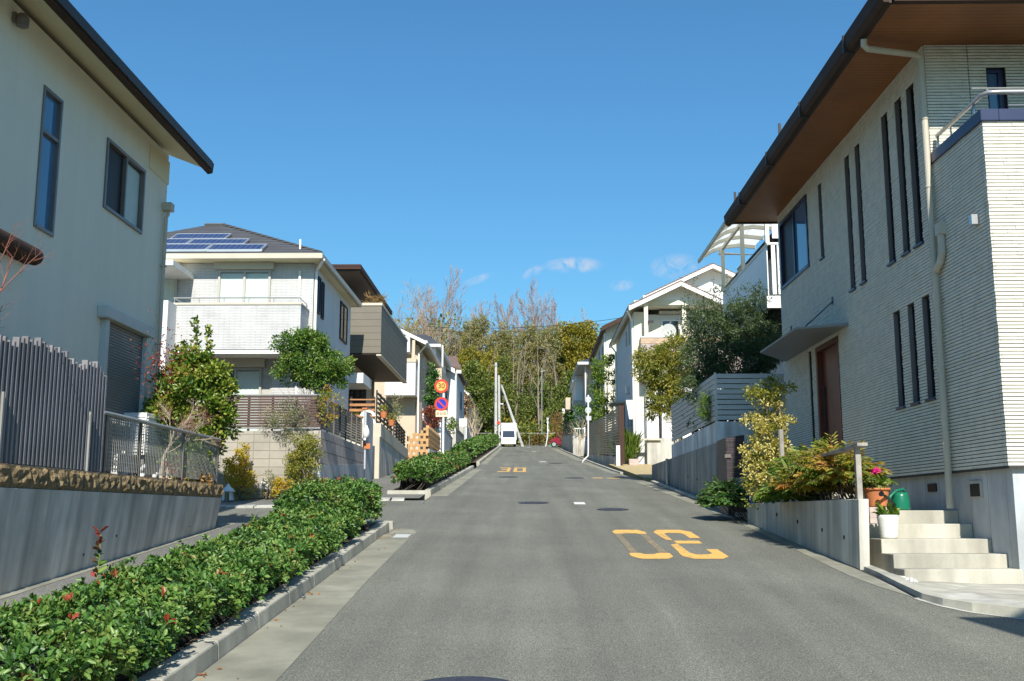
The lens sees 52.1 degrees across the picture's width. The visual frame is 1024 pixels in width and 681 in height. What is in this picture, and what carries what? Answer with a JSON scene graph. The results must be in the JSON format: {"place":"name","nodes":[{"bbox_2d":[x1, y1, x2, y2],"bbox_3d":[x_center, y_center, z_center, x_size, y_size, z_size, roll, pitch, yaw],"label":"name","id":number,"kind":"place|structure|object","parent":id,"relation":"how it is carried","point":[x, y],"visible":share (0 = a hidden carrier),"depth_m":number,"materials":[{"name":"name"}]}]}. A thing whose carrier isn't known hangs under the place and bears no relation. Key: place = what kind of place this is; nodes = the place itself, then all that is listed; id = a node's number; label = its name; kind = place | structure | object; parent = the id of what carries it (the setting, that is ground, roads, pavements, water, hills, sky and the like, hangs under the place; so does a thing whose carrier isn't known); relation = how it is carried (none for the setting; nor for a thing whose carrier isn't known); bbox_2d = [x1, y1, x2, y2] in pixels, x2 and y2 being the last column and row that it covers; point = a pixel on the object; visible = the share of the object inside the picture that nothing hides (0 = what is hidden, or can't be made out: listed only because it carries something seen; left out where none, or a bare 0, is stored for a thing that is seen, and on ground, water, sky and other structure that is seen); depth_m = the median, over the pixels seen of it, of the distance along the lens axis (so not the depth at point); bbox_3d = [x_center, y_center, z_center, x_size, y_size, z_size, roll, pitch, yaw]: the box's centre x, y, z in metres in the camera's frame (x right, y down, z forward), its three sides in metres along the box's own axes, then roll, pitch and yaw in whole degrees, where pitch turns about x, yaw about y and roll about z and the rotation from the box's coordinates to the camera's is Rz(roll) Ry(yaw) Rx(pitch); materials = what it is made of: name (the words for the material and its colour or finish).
{"place":"outdoors","nodes":[
{"label":"outdoors","id":0,"kind":"place"},
{"bbox_2d":[0,523,252,624],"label":"pavement","id":1,"kind":"structure","parent":0,"point":[43,590],"depth_m":11.72,"materials":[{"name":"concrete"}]},
{"bbox_2d":[0,523,235,598],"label":"pavement edge","id":2,"kind":"object","parent":1,"relation":"on","point":[217,526],"visible":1,"depth_m":12.38,"materials":[{"name":"concrete"}]},
{"bbox_2d":[220,499,276,504],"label":"pavement","id":3,"kind":"structure","parent":0,"point":[248,502],"depth_m":24.07,"materials":[{"name":"concrete"}]},
{"bbox_2d":[221,442,257,499],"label":"yellow shrub","id":4,"kind":"object","parent":3,"relation":"on","point":[235,469],"visible":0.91,"depth_m":25.07,"materials":[{"name":"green plant"}]},
{"bbox_2d":[282,432,325,486],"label":"mixed shrub","id":5,"kind":"object","parent":3,"relation":"on","point":[299,451],"visible":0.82,"depth_m":25.27,"materials":[{"name":"green plant"}]},
{"bbox_2d":[370,474,424,497],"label":"pavement","id":6,"kind":"structure","parent":0,"point":[386,483],"depth_m":30.09,"materials":[{"name":"concrete"}]},
{"bbox_2d":[407,425,439,457],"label":"brick screen","id":7,"kind":"object","parent":6,"relation":"on","point":[431,437],"visible":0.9,"depth_m":49.00,"materials":[{"name":"brick"}]},
{"bbox_2d":[422,361,440,419],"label":"climbing tree","id":8,"kind":"object","parent":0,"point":[429,399],"visible":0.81,"depth_m":58.25,"materials":[{"name":"green plant"}]},
{"bbox_2d":[69,0,866,367],"label":"sky","id":9,"kind":"structure","parent":0,"point":[591,151],"materials":[{"name":"blue"}]},
{"bbox_2d":[465,382,588,468],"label":"ground","id":10,"kind":"structure","parent":0,"point":[517,444],"depth_m":112.96,"materials":[{"name":"soil"}]},
{"bbox_2d":[0,463,223,594],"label":"retaining wall","id":11,"kind":"structure","parent":10,"relation":"on","point":[50,518],"depth_m":11.90,"materials":[{"name":"concrete"}]},
{"bbox_2d":[0,335,107,471],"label":"slat fence","id":12,"kind":"object","parent":11,"relation":"on","point":[52,405],"visible":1,"depth_m":11.15,"materials":[{"name":"metal"}]},
{"bbox_2d":[105,418,131,472],"bbox_3d":[-5.013,1.314,13.157,0.025,0.660,1.150,0,-9,1],"label":"lattice panel","id":13,"kind":"object","parent":11,"relation":"on","point":[119,446],"visible":0.33,"depth_m":13.34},
{"bbox_2d":[100,411,220,482],"bbox_3d":[-4.881,1.597,14.938,0.058,0.748,4.860,0,-9,1],"label":"fence","id":14,"kind":"object","parent":11,"relation":"on","point":[181,456],"visible":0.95,"depth_m":14.37,"materials":[{"name":"metal"}]},
{"bbox_2d":[124,524,374,680],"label":"planting bed","id":15,"kind":"object","parent":10,"relation":"on","point":[193,639],"depth_m":8.60,"materials":[{"name":"soil"}]},
{"bbox_2d":[0,505,361,680],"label":"hedge","id":16,"kind":"object","parent":15,"relation":"on","point":[172,600],"visible":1,"depth_m":7.70,"materials":[{"name":"green plant"}]},
{"bbox_2d":[268,476,385,538],"bbox_3d":[-2.820,2.593,16.367,1.535,1.038,3.061,0,-9,1],"label":"hedge","id":17,"kind":"object","parent":15,"relation":"on","point":[361,496],"visible":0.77,"depth_m":15.55,"materials":[{"name":"green plant"}]},
{"bbox_2d":[156,430,363,498],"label":"block wall","id":18,"kind":"structure","parent":10,"relation":"on","point":[269,451],"depth_m":25.77,"materials":[{"name":"beige concrete"}]},
{"bbox_2d":[226,394,321,430],"bbox_3d":[-5.939,1.793,25.988,2.412,0.912,0.100,0,-9,1],"label":"slat fence","id":19,"kind":"object","parent":18,"relation":"on","point":[248,423],"visible":0.59,"depth_m":25.97,"materials":[{"name":"wood"}]},
{"bbox_2d":[305,384,344,428],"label":"climbing plant","id":20,"kind":"object","parent":18,"relation":"on","point":[324,398],"visible":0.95,"depth_m":26.11,"materials":[{"name":"green plant"}]},
{"bbox_2d":[318,400,361,446],"bbox_3d":[-4.731,2.332,29.319,0.060,0.900,6.582,0,-9,1],"label":"slat fence","id":21,"kind":"object","parent":18,"relation":"on","point":[353,430],"visible":0.83,"depth_m":29.65,"materials":[{"name":"metal"}]},
{"bbox_2d":[159,223,361,439],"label":"tiled house","id":22,"kind":"structure","parent":10,"relation":"on","point":[246,294],"depth_m":30.64,"materials":[{"name":"white tile"}]},
{"bbox_2d":[215,368,261,430],"bbox_3d":[-7.995,1.937,30.156,1.538,2.326,0.098,0,-9,1],"label":"window","id":23,"kind":"structure","parent":22,"relation":"in","point":[250,382],"depth_m":30.28,"materials":[{"name":"white glass"}]},
{"bbox_2d":[217,270,271,302],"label":"window","id":24,"kind":"structure","parent":22,"relation":"in","point":[229,285],"depth_m":30.75,"materials":[{"name":"white glass"}]},
{"bbox_2d":[362,408,372,480],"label":"gate pillar","id":25,"kind":"structure","parent":10,"relation":"on","point":[367,439],"depth_m":33.70,"materials":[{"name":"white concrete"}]},
{"bbox_2d":[332,264,407,421],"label":"dark box house","id":26,"kind":"structure","parent":10,"relation":"on","point":[378,343],"depth_m":39.73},
{"bbox_2d":[346,423,407,478],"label":"retaining wall","id":27,"kind":"structure","parent":10,"relation":"on","point":[389,449],"depth_m":36.91,"materials":[{"name":"grey concrete"}]},
{"bbox_2d":[374,327,448,454],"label":"tan house","id":28,"kind":"structure","parent":10,"relation":"on","point":[420,353],"depth_m":57.20,"materials":[{"name":"white paint"}]},
{"bbox_2d":[384,280,461,355],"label":"bare tree","id":29,"kind":"object","parent":10,"relation":"on","point":[407,325],"visible":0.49,"depth_m":119.11,"materials":[{"name":"brown plant"}]},
{"bbox_2d":[413,266,466,349],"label":"bare tree","id":30,"kind":"object","parent":10,"relation":"on","point":[445,305],"visible":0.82,"depth_m":123.04,"materials":[{"name":"brown plant"}]},
{"bbox_2d":[445,356,467,446],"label":"brown roof house","id":31,"kind":"structure","parent":10,"relation":"on","point":[454,396],"depth_m":80.72,"materials":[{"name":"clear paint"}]},
{"bbox_2d":[456,346,493,407],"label":"evergreen tree","id":32,"kind":"object","parent":10,"relation":"on","point":[473,355],"visible":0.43,"depth_m":117.79,"materials":[{"name":"green plant"}]},
{"bbox_2d":[459,359,503,435],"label":"evergreen tree","id":33,"kind":"object","parent":10,"relation":"on","point":[483,400],"visible":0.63,"depth_m":114.08,"materials":[{"name":"green plant"}]},
{"bbox_2d":[472,313,495,375],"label":"slender tree","id":34,"kind":"object","parent":10,"relation":"on","point":[480,337],"visible":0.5,"depth_m":125.60,"materials":[{"name":"green plant"}]},
{"bbox_2d":[470,446,497,462],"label":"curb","id":35,"kind":"object","parent":10,"relation":"on","point":[474,460],"visible":0.2,"depth_m":62.31,"materials":[{"name":"concrete"}]},
{"bbox_2d":[450,433,500,458],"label":"hedge","id":36,"kind":"object","parent":35,"relation":"on","point":[476,445],"visible":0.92,"depth_m":61.49,"materials":[{"name":"green plant"}]},
{"bbox_2d":[395,311,600,415],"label":"wood","id":37,"kind":"object","parent":10,"relation":"on","point":[443,325],"depth_m":146.93,"materials":[{"name":"plant"}]},
{"bbox_2d":[494,318,517,411],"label":"slender tree","id":38,"kind":"object","parent":10,"relation":"on","point":[505,340],"visible":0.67,"depth_m":125.20,"materials":[{"name":"green plant"}]},
{"bbox_2d":[466,386,571,445],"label":"hill undergrowth","id":39,"kind":"object","parent":10,"relation":"on","point":[528,427],"visible":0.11,"depth_m":115.18,"materials":[{"name":"green plant"}]},
{"bbox_2d":[502,382,536,425],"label":"slender tree","id":40,"kind":"object","parent":10,"relation":"on","point":[508,391],"visible":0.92,"depth_m":117.22,"materials":[{"name":"green plant"}]},
{"bbox_2d":[515,320,543,421],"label":"slender tree","id":41,"kind":"object","parent":10,"relation":"on","point":[528,332],"visible":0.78,"depth_m":123.22,"materials":[{"name":"green plant"}]},
{"bbox_2d":[502,279,560,388],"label":"bare tree","id":42,"kind":"object","parent":10,"relation":"on","point":[522,305],"visible":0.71,"depth_m":127.33,"materials":[{"name":"brown plant"}]},
{"bbox_2d":[518,376,554,422],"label":"slender tree","id":43,"kind":"object","parent":10,"relation":"on","point":[546,388],"visible":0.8,"depth_m":118.20,"materials":[{"name":"green plant"}]},
{"bbox_2d":[531,326,564,421],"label":"slender tree","id":44,"kind":"object","parent":10,"relation":"on","point":[552,340],"visible":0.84,"depth_m":121.06,"materials":[{"name":"green plant"}]},
{"bbox_2d":[542,368,574,423],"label":"evergreen tree","id":45,"kind":"object","parent":10,"relation":"on","point":[559,406],"visible":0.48,"depth_m":117.06,"materials":[{"name":"green plant"}]},
{"bbox_2d":[546,319,599,383],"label":"evergreen tree","id":46,"kind":"object","parent":10,"relation":"on","point":[584,336],"visible":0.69,"depth_m":121.73,"materials":[{"name":"green plant"}]},
{"bbox_2d":[562,359,592,453],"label":"blue roof house","id":47,"kind":"structure","parent":10,"relation":"on","point":[581,380],"depth_m":85.08,"materials":[{"name":"paint"}]},
{"bbox_2d":[586,353,615,455],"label":"bamboo tree","id":48,"kind":"object","parent":10,"relation":"on","point":[600,400],"visible":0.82,"depth_m":60.16,"materials":[{"name":"green plant"}]},
{"bbox_2d":[589,316,622,456],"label":"cream house","id":49,"kind":"structure","parent":10,"relation":"on","point":[604,338],"depth_m":66.82,"materials":[{"name":"paint"}]},
{"bbox_2d":[589,445,622,466],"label":"retaining wall","id":50,"kind":"structure","parent":10,"relation":"on","point":[603,460],"depth_m":50.44,"materials":[{"name":"grey concrete"}]},
{"bbox_2d":[590,406,624,463],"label":"slat fence","id":51,"kind":"object","parent":50,"relation":"on","point":[595,447],"visible":0.91,"depth_m":50.23,"materials":[{"name":"wood"}]},
{"bbox_2d":[608,464,652,481],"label":"dry lawn","id":52,"kind":"structure","parent":10,"relation":"on","point":[643,472],"depth_m":41.94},
{"bbox_2d":[606,427,647,460],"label":"broom shrub","id":53,"kind":"object","parent":52,"relation":"on","point":[632,444],"visible":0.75,"depth_m":48.00,"materials":[{"name":"green plant"}]},
{"bbox_2d":[629,330,702,441],"bbox_3d":[5.013,2.085,33.576,2.471,4.939,1.617,0,-9,1],"label":"golden tree","id":54,"kind":"object","parent":10,"relation":"on","point":[662,360],"visible":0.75,"depth_m":33.44,"materials":[{"name":"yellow plant"}]},
{"bbox_2d":[609,263,742,463],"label":"gabled house","id":55,"kind":"structure","parent":10,"relation":"on","point":[649,319],"depth_m":49.64,"materials":[{"name":"white paint"}]},
{"bbox_2d":[652,421,787,511],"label":"retaining wall","id":56,"kind":"structure","parent":10,"relation":"on","point":[690,466],"depth_m":26.41,"materials":[{"name":"concrete"}]},
{"bbox_2d":[671,373,785,442],"bbox_3d":[5.855,1.905,27.768,2.270,1.156,7.420,0,-9,1],"label":"slat fence","id":57,"kind":"object","parent":56,"relation":"on","point":[679,428],"visible":0.69,"depth_m":24.19,"materials":[{"name":"metal"}]},
{"bbox_2d":[671,274,782,420],"bbox_3d":[5.618,0.906,27.155,3.037,5.590,2.557,0,-9,1],"label":"olive tree","id":58,"kind":"object","parent":10,"relation":"on","point":[745,348],"visible":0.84,"depth_m":27.06,"materials":[{"name":"green plant"}]},
{"bbox_2d":[717,435,746,515],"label":"gate pillar","id":59,"kind":"structure","parent":10,"relation":"on","point":[729,457],"depth_m":20.86,"materials":[{"name":"tile"}]},
{"bbox_2d":[698,222,784,420],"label":"white house","id":60,"kind":"structure","parent":10,"relation":"on","point":[762,263],"depth_m":30.91,"materials":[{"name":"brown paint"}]},
{"bbox_2d":[748,499,869,569],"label":"planter wall","id":61,"kind":"structure","parent":10,"relation":"on","point":[837,530],"depth_m":14.18,"materials":[{"name":"grey concrete"}]},
{"bbox_2d":[782,443,867,501],"bbox_3d":[4.336,1.925,14.865,0.130,0.683,4.120,0,-9,1],"label":"handrail","id":62,"kind":"object","parent":61,"relation":"on","point":[855,447],"visible":0.5,"depth_m":12.98,"materials":[{"name":"grey metal"}]},
{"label":"planter soil","id":63,"kind":"structure","parent":61,"relation":"in","visible":0},
{"bbox_2d":[736,373,799,508],"bbox_3d":[4.513,1.772,18.527,1.193,2.396,0.821,0,-9,1],"label":"variegated bush","id":64,"kind":"object","parent":63,"relation":"on","point":[766,419],"visible":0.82,"depth_m":18.48,"materials":[{"name":"beige plant"}]},
{"bbox_2d":[751,481,820,504],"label":"nandina shrub","id":65,"kind":"object","parent":63,"relation":"on","point":[765,494],"visible":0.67,"depth_m":16.02,"materials":[{"name":"green plant"}]},
{"bbox_2d":[768,447,855,500],"bbox_3d":[4.538,2.023,15.416,1.484,0.907,1.676,0,-9,1],"label":"nandina shrub","id":66,"kind":"object","parent":63,"relation":"on","point":[787,480],"visible":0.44,"depth_m":15.18,"materials":[{"name":"green plant"}]},
{"bbox_2d":[781,431,870,498],"bbox_3d":[4.582,1.867,15.088,1.316,1.107,1.312,-9,-13,44],"label":"nandina shrub","id":67,"kind":"object","parent":63,"relation":"on","point":[800,460],"visible":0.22,"depth_m":14.96,"materials":[{"name":"green plant"}]},
{"bbox_2d":[790,438,897,499],"bbox_3d":[4.564,1.832,14.465,1.445,0.974,1.551,7,-11,-35],"label":"nandina shrub","id":68,"kind":"object","parent":63,"relation":"on","point":[823,469],"visible":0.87,"depth_m":14.11,"materials":[{"name":"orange plant"}]},
{"bbox_2d":[724,0,1023,582],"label":"stone sided house","id":69,"kind":"structure","parent":10,"relation":"on","point":[883,188],"depth_m":15.20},
{"bbox_2d":[779,194,809,289],"bbox_3d":[6.081,-2.059,22.445,0.153,1.520,2.300,0,-9,1],"label":"window","id":70,"kind":"structure","parent":69,"relation":"in","point":[793,229],"depth_m":22.36,"materials":[{"name":"blue glass"}]},
{"bbox_2d":[815,336,844,445],"bbox_3d":[6.058,1.271,19.822,0.139,2.500,1.500,0,-9,1],"label":"door","id":71,"kind":"structure","parent":69,"relation":"in","point":[827,357],"depth_m":20.11,"materials":[{"name":"brown wood"}]},
{"bbox_2d":[844,158,855,292],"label":"window","id":72,"kind":"structure","parent":69,"relation":"in","point":[846,160],"depth_m":18.70,"materials":[{"name":"black glass"}]},
{"bbox_2d":[854,146,866,285],"bbox_3d":[6.015,-2.184,17.987,0.159,2.475,0.320,0,-9,1],"label":"window","id":73,"kind":"structure","parent":69,"relation":"in","point":[857,155],"depth_m":18.10,"materials":[{"name":"black glass"}]},
{"bbox_2d":[881,116,895,266],"bbox_3d":[5.995,-2.411,16.600,0.159,2.475,0.350,0,-9,1],"label":"window","id":74,"kind":"structure","parent":69,"relation":"in","point":[884,123],"depth_m":16.73,"materials":[{"name":"black glass"}]},
{"bbox_2d":[893,313,906,409],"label":"window","id":75,"kind":"structure","parent":69,"relation":"in","point":[897,332],"depth_m":16.25,"materials":[{"name":"black glass"}]},
{"bbox_2d":[894,100,910,256],"bbox_3d":[5.986,-2.512,15.984,0.159,2.475,0.340,0,-9,1],"label":"window","id":76,"kind":"structure","parent":69,"relation":"in","point":[898,111],"depth_m":16.11,"materials":[{"name":"black glass"}]},
{"bbox_2d":[907,305,921,405],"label":"window","id":77,"kind":"structure","parent":69,"relation":"in","point":[911,312],"depth_m":15.64,"materials":[{"name":"black glass"}]},
{"bbox_2d":[906,87,923,248],"bbox_3d":[5.979,-2.595,15.480,0.159,2.475,0.360,0,-9,1],"label":"window","id":78,"kind":"structure","parent":69,"relation":"in","point":[912,125],"depth_m":15.61,"materials":[{"name":"black glass"}]},
{"bbox_2d":[922,297,936,401],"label":"window","id":79,"kind":"structure","parent":69,"relation":"in","point":[927,318],"depth_m":15.06,"materials":[{"name":"black glass"}]},
{"bbox_2d":[986,69,1005,108],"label":"window","id":80,"kind":"structure","parent":69,"relation":"in","point":[994,77],"depth_m":15.14,"materials":[{"name":"blue glass"}]},
{"bbox_2d":[748,476,1023,583],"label":"concrete steps","id":81,"kind":"structure","parent":10,"relation":"on","point":[937,545],"depth_m":13.07,"materials":[{"name":"concrete"}]},
{"bbox_2d":[869,507,886,523],"bbox_3d":[4.829,2.321,13.911,0.260,0.213,0.300,0,-9,1],"label":"pot stand","id":82,"kind":"object","parent":81,"relation":"on","point":[872,518],"visible":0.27,"depth_m":13.77,"materials":[{"name":"white tile"}]},
{"bbox_2d":[862,468,892,506],"bbox_3d":[4.843,1.946,13.945,0.420,0.534,0.390,-5,-10,26],"label":"flower pot","id":83,"kind":"object","parent":82,"relation":"on","point":[871,492],"visible":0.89,"depth_m":13.83,"materials":[{"name":"ceramic"}]},
{"bbox_2d":[872,501,899,538],"bbox_3d":[4.767,2.273,13.316,0.352,0.473,0.365,0,-9,1],"label":"flower pot","id":84,"kind":"object","parent":81,"relation":"on","point":[888,522],"visible":1,"depth_m":13.21,"materials":[{"name":"white ceramic"}]},
{"bbox_2d":[217,446,1023,680],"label":"road","id":85,"kind":"structure","parent":0,"point":[482,572],"depth_m":10.07,"materials":[{"name":"asphalt"}]},
{"bbox_2d":[137,521,393,680],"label":"kerb","id":86,"kind":"structure","parent":85,"relation":"on","point":[192,661],"depth_m":8.88,"materials":[{"name":"concrete"}]},
{"bbox_2d":[192,528,415,680],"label":"gutter","id":87,"kind":"object","parent":85,"relation":"on","point":[277,648],"visible":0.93,"depth_m":9.11,"materials":[{"name":"concrete"}]},
{"bbox_2d":[387,465,473,499],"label":"kerb","id":88,"kind":"structure","parent":85,"relation":"on","point":[431,490],"depth_m":28.25,"materials":[{"name":"concrete"}]},
{"bbox_2d":[612,530,728,558],"bbox_3d":[2.286,3.040,15.786,1.320,0.310,4.000,0,-9,1],"label":"road marking","id":89,"kind":"object","parent":85,"relation":"on","point":[716,554],"visible":1,"depth_m":14.37,"materials":[{"name":"paint"}]},
{"bbox_2d":[694,475,748,520],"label":"nandina shrub","id":90,"kind":"object","parent":85,"relation":"on","point":[716,493],"visible":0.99,"depth_m":19.52,"materials":[{"name":"green plant"}]},
{"bbox_2d":[637,482,918,597],"bbox_3d":[4.185,3.598,22.357,0.458,1.829,23.603,0,-9,0],"label":"gutter","id":91,"kind":"object","parent":85,"relation":"on","point":[846,569],"visible":0.93,"depth_m":14.71,"materials":[{"name":"concrete"}]},
{"bbox_2d":[651,480,1023,617],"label":"kerb","id":92,"kind":"structure","parent":85,"relation":"on","point":[974,606],"depth_m":10.19,"materials":[{"name":"concrete"}]},
{"bbox_2d":[891,573,1023,601],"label":"forecourt","id":93,"kind":"structure","parent":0,"point":[1012,592],"depth_m":11.19,"materials":[{"name":"concrete"}]},
{"bbox_2d":[936,593,1023,605],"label":"paving slabs","id":94,"kind":"structure","parent":93,"relation":"on","point":[973,597],"depth_m":10.12,"materials":[{"name":"concrete"}]},
{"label":"garden soil","id":95,"kind":"structure","parent":0,"visible":0},
{"bbox_2d":[0,0,213,473],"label":"stucco house","id":96,"kind":"structure","parent":95,"relation":"on","point":[94,134],"depth_m":15.25,"materials":[{"name":"beige paint"}]},
{"bbox_2d":[33,85,63,236],"bbox_3d":[-6.334,-2.432,14.261,0.108,1.970,0.580,0,-9,1],"label":"window","id":97,"kind":"structure","parent":96,"relation":"in","point":[52,104],"depth_m":14.35,"materials":[{"name":"glass"}]},
{"bbox_2d":[102,137,145,234],"bbox_3d":[-6.292,-2.469,16.972,0.118,1.120,1.620,0,-9,1],"label":"window","id":98,"kind":"structure","parent":96,"relation":"in","point":[124,187],"depth_m":16.95,"materials":[{"name":"glass"}]},
{"bbox_2d":[122,413,162,476],"bbox_3d":[-6.039,1.800,17.118,0.400,1.180,0.805,0,-9,1],"label":"air conditioner","id":99,"kind":"object","parent":95,"relation":"on","point":[147,416],"visible":0.38,"depth_m":16.84,"materials":[{"name":"white paint"}]},
{"bbox_2d":[122,309,222,477],"bbox_3d":[-5.241,0.905,16.128,1.678,2.732,1.096,-6,-11,31],"label":"bare shrub","id":100,"kind":"object","parent":95,"relation":"on","point":[184,423],"visible":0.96,"depth_m":16.04,"materials":[{"name":"brown plant"}]},
{"bbox_2d":[139,315,244,479],"bbox_3d":[-5.396,1.032,17.792,1.682,2.968,1.572,0,-9,1],"label":"evergreen tree","id":101,"kind":"object","parent":95,"relation":"on","point":[207,380],"visible":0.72,"depth_m":17.52,"materials":[{"name":"green plant"}]},
{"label":"planting bed","id":102,"kind":"structure","parent":0,"visible":0},
{"bbox_2d":[390,449,471,489],"bbox_3d":[-2.499,4.345,36.616,1.407,2.194,18.558,0,-9,1],"label":"hedge","id":103,"kind":"object","parent":102,"relation":"on","point":[423,472],"visible":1,"depth_m":28.39,"materials":[{"name":"green plant"}]},
{"bbox_2d":[434,379,447,453],"bbox_3d":[-2.440,3.052,36.056,0.483,3.453,0.099,0,-9,1],"label":"road sign","id":104,"kind":"object","parent":102,"relation":"on","point":[441,403],"visible":1,"depth_m":36.15,"materials":[{"name":"metal"}]},
{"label":"garden soil","id":105,"kind":"structure","parent":0,"visible":0},
{"bbox_2d":[259,396,315,448],"bbox_3d":[-5.500,2.009,25.738,1.427,1.362,0.866,0,-9,1],"label":"silver shrub","id":106,"kind":"object","parent":105,"relation":"on","point":[275,418],"visible":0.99,"depth_m":25.69,"materials":[{"name":"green plant"}]},
{"bbox_2d":[267,324,357,430],"bbox_3d":[-5.248,1.163,27.906,2.228,3.175,1.962,-6,-11,33],"label":"tree","id":107,"kind":"object","parent":105,"relation":"on","point":[313,344],"visible":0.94,"depth_m":27.62,"materials":[{"name":"green plant"}]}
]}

